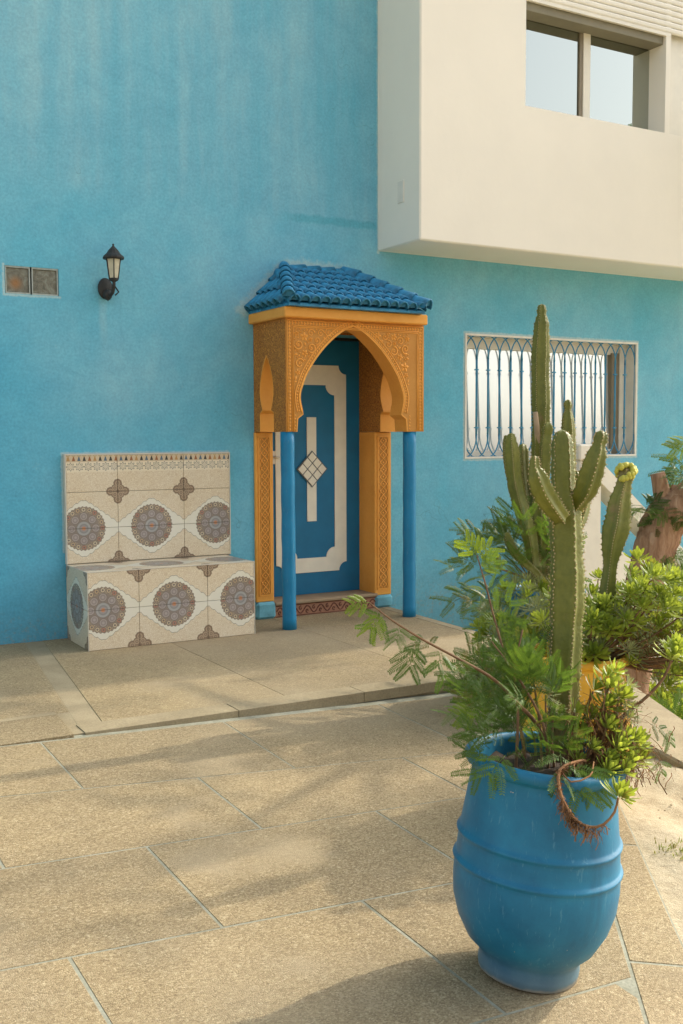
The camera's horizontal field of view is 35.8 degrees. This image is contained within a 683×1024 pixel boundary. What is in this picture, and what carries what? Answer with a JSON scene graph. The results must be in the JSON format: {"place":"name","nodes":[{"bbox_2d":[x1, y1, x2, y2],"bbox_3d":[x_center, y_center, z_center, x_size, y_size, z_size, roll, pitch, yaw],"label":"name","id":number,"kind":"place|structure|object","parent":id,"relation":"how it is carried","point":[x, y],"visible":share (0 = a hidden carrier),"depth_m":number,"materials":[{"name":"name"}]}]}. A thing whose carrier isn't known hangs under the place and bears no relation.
{"place":"outdoors","nodes":[
{"label":"outdoors","id":0,"kind":"place"},
{"bbox_2d":[0,607,501,745],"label":"terrace","id":1,"kind":"structure","parent":0,"point":[57,689],"depth_m":6.61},
{"bbox_2d":[63,452,254,651],"bbox_3d":[-1.335,0.254,7.896,1.321,1.380,0.569,-3,5,-30],"label":"tiled bench","id":2,"kind":"object","parent":1,"relation":"on","point":[149,560],"visible":1,"depth_m":7.88,"materials":[{"name":"tile"}]},
{"bbox_2d":[244,261,432,629],"bbox_3d":[-0.051,-0.569,8.609,1.414,2.929,1.006,-3,5,-30],"label":"door portico","id":3,"kind":"structure","parent":1,"relation":"on","point":[302,317],"depth_m":8.52,"materials":[{"name":"paint"}]},
{"bbox_2d":[0,690,682,1023],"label":"paving","id":4,"kind":"structure","parent":0,"point":[292,867],"depth_m":3.67,"materials":[{"name":"tile"}]},
{"bbox_2d":[467,571,598,718],"bbox_3d":[1.064,0.764,5.908,0.794,0.858,0.586,0,4,2],"label":"silvery shrub","id":5,"kind":"object","parent":4,"relation":"on","point":[528,587],"visible":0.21,"depth_m":5.83,"materials":[{"name":"green plant"}]},
{"bbox_2d":[453,731,626,993],"bbox_3d":[0.582,1.041,3.152,0.501,0.671,0.497,1,5,-30],"label":"plant pot","id":6,"kind":"object","parent":4,"relation":"on","point":[536,888],"visible":0.8,"depth_m":2.96,"materials":[{"name":"ceramic"}]},
{"bbox_2d":[342,529,617,818],"bbox_3d":[0.459,0.466,3.009,0.603,0.772,0.770,3,5,36],"label":"feathery shrub","id":7,"kind":"object","parent":6,"relation":"in","point":[528,664],"visible":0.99,"depth_m":3.04,"materials":[{"name":"green plant"}]},
{"bbox_2d":[526,429,609,761],"bbox_3d":[0.711,0.257,3.260,0.379,1.022,0.204,-4,6,-44],"label":"cactus","id":8,"kind":"object","parent":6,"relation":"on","point":[565,494],"visible":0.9,"depth_m":3.24,"materials":[{"name":"green plant"}]},
{"bbox_2d":[533,632,682,849],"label":"succulent plant","id":9,"kind":"object","parent":6,"relation":"in","point":[618,740],"visible":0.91,"depth_m":3.07,"materials":[{"name":"green plant"}]},
{"bbox_2d":[509,584,585,642],"bbox_3d":[1.260,0.793,6.518,0.501,0.671,0.497,-3,5,-30],"label":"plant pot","id":10,"kind":"object","parent":4,"relation":"on","point":[512,597],"visible":0.02,"depth_m":6.38,"materials":[{"name":"ceramic"}]},
{"bbox_2d":[429,495,591,642],"bbox_3d":[0.999,0.365,6.423,0.932,0.979,0.975,0,4,5],"label":"feathery shrub","id":11,"kind":"object","parent":10,"relation":"in","point":[502,527],"visible":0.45,"depth_m":6.33,"materials":[{"name":"green plant"}]},
{"bbox_2d":[502,304,576,591],"bbox_3d":[1.154,-0.322,6.378,0.516,1.868,0.335,-3,5,-30],"label":"cactus","id":12,"kind":"object","parent":10,"relation":"in","point":[515,460],"visible":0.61,"depth_m":6.36,"materials":[{"name":"green plant"}]},
{"bbox_2d":[521,643,632,757],"bbox_3d":[1.024,0.937,4.654,0.501,0.671,0.497,-3,5,-30],"label":"plant pot","id":13,"kind":"object","parent":4,"relation":"on","point":[586,669],"visible":0.09,"depth_m":4.42,"materials":[{"name":"ceramic"}]},
{"bbox_2d":[531,546,682,699],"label":"succulent shrub","id":14,"kind":"object","parent":13,"relation":"in","point":[642,592],"visible":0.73,"depth_m":4.43,"materials":[{"name":"green plant"}]},
{"bbox_2d":[597,462,637,659],"bbox_3d":[1.186,0.240,4.612,0.201,0.916,0.137,-3,5,-30],"label":"cactus","id":15,"kind":"object","parent":13,"relation":"in","point":[615,530],"visible":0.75,"depth_m":4.58,"materials":[{"name":"green plant"}]},
{"bbox_2d":[618,758,682,943],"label":"ground","id":16,"kind":"structure","parent":0,"point":[647,824],"depth_m":4.42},
{"bbox_2d":[0,0,682,644],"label":"house","id":17,"kind":"structure","parent":16,"relation":"on","point":[488,176],"depth_m":8.62,"materials":[{"name":"blue paint"}]},
{"bbox_2d":[98,244,123,300],"bbox_3d":[-1.682,-1.757,7.747,0.160,0.405,0.240,-3,5,-30],"label":"wall lantern","id":18,"kind":"object","parent":17,"relation":"attached to","point":[113,257],"depth_m":7.69,"materials":[{"name":"black metal"}]},
{"bbox_2d":[272,341,359,596],"bbox_3d":[-0.255,-0.382,9.094,0.978,2.183,0.089,-3,5,-30],"label":"door","id":19,"kind":"structure","parent":17,"relation":"in","point":[326,459],"depth_m":9.16,"materials":[{"name":"blue paint"}]},
{"bbox_2d":[464,333,637,458],"bbox_3d":[1.988,-1.094,10.176,2.137,1.130,0.216,-3,5,-30],"label":"barred window","id":20,"kind":"structure","parent":17,"relation":"in","point":[599,378],"depth_m":10.18,"materials":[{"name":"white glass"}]},
{"bbox_2d":[525,1,662,128],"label":"window","id":21,"kind":"structure","parent":17,"relation":"in","point":[578,65],"depth_m":9.44,"materials":[{"name":"metal"}]},
{"bbox_2d":[546,444,682,689],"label":"staircase","id":22,"kind":"structure","parent":16,"relation":"on","point":[593,557],"depth_m":9.31,"materials":[{"name":"white paint"}]},
{"bbox_2d":[618,436,682,694],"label":"potted plant","id":23,"kind":"object","parent":16,"relation":"on","point":[659,532],"visible":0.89,"depth_m":7.19,"materials":[{"name":"green plant"}]},
{"bbox_2d":[649,669,682,717],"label":"garden bush","id":24,"kind":"object","parent":16,"relation":"on","point":[659,690],"visible":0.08,"depth_m":7.88,"materials":[{"name":"green plant"}]},
{"bbox_2d":[651,688,682,719],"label":"garden bush","id":25,"kind":"object","parent":16,"relation":"on","point":[676,701],"visible":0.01,"depth_m":6.69,"materials":[{"name":"green plant"}]},
{"bbox_2d":[653,837,682,859],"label":"grass tuft","id":26,"kind":"object","parent":16,"relation":"on","point":[674,845],"visible":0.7,"depth_m":4.18,"materials":[{"name":"green plant"}]},
{"bbox_2d":[626,681,682,768],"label":"apron","id":27,"kind":"object","parent":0,"point":[667,718],"visible":0.21,"depth_m":5.83,"materials":[{"name":"beige concrete"}]}
]}

